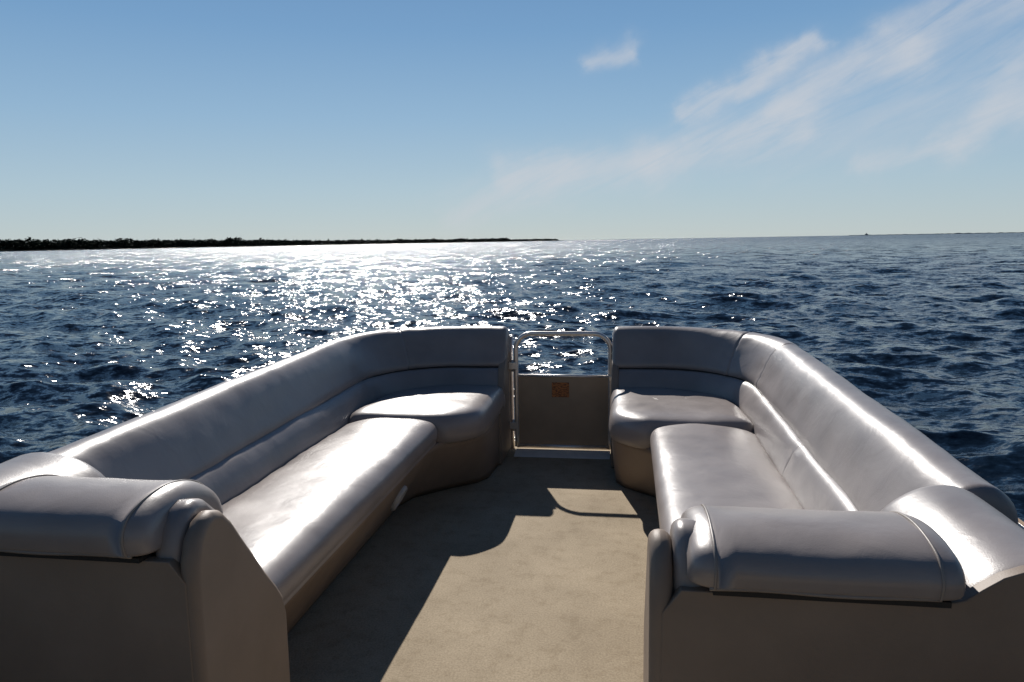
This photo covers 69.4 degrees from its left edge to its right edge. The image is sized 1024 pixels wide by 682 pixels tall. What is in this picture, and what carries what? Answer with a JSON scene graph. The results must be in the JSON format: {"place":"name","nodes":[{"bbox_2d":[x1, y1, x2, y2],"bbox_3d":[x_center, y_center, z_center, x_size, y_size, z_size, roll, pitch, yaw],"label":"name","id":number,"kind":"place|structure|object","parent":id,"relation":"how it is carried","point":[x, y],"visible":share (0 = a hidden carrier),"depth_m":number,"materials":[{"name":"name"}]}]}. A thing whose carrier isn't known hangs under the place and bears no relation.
{"place":"outdoors","nodes":[
{"label":"outdoors","id":0,"kind":"place"},
{"bbox_2d":[0,240,563,250],"bbox_3d":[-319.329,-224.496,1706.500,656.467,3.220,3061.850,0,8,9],"label":"shoreline","id":1,"kind":"structure","parent":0,"point":[218,246],"depth_m":1181.75,"materials":[{"name":"black"}]},
{"bbox_2d":[0,237,557,250],"bbox_3d":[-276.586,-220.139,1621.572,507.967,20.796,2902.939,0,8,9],"label":"distant treeline","id":2,"kind":"object","parent":1,"relation":"on","point":[29,243],"visible":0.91,"depth_m":1165.67,"materials":[{"name":"green plant"}]},
{"bbox_2d":[0,233,1023,521],"bbox_3d":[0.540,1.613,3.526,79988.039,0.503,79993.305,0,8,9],"label":"water","id":3,"kind":"structure","parent":0,"point":[922,333],"depth_m":22.11,"materials":[{"name":"blue liquid"}]},
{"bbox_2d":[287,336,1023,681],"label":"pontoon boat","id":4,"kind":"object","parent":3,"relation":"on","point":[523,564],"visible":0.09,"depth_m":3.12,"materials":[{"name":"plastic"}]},
{"bbox_2d":[0,326,510,681],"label":"upholstered bench","id":5,"kind":"object","parent":4,"relation":"on","point":[225,531],"visible":1,"depth_m":2.50,"materials":[{"name":"leather"}]},
{"bbox_2d":[509,331,611,449],"bbox_3d":[0.346,0.341,5.058,0.739,0.819,0.044,0,8,9],"label":"boat gate","id":6,"kind":"object","parent":4,"relation":"attached to","point":[556,411],"visible":0.88,"depth_m":5.08,"materials":[{"name":"metal"}]},
{"bbox_2d":[609,326,1023,681],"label":"upholstered bench","id":7,"kind":"object","parent":4,"relation":"on","point":[819,521],"visible":1,"depth_m":1.54,"materials":[{"name":"leather"}]},
{"bbox_2d":[0,0,1023,242],"label":"sky","id":8,"kind":"structure","parent":0,"point":[312,120],"materials":[{"name":"blue"}]},
{"bbox_2d":[849,232,1023,235],"bbox_3d":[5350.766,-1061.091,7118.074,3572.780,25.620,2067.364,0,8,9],"label":"shore","id":9,"kind":"structure","parent":0,"point":[942,233],"depth_m":7674.95,"materials":[{"name":"grey"}]}
]}

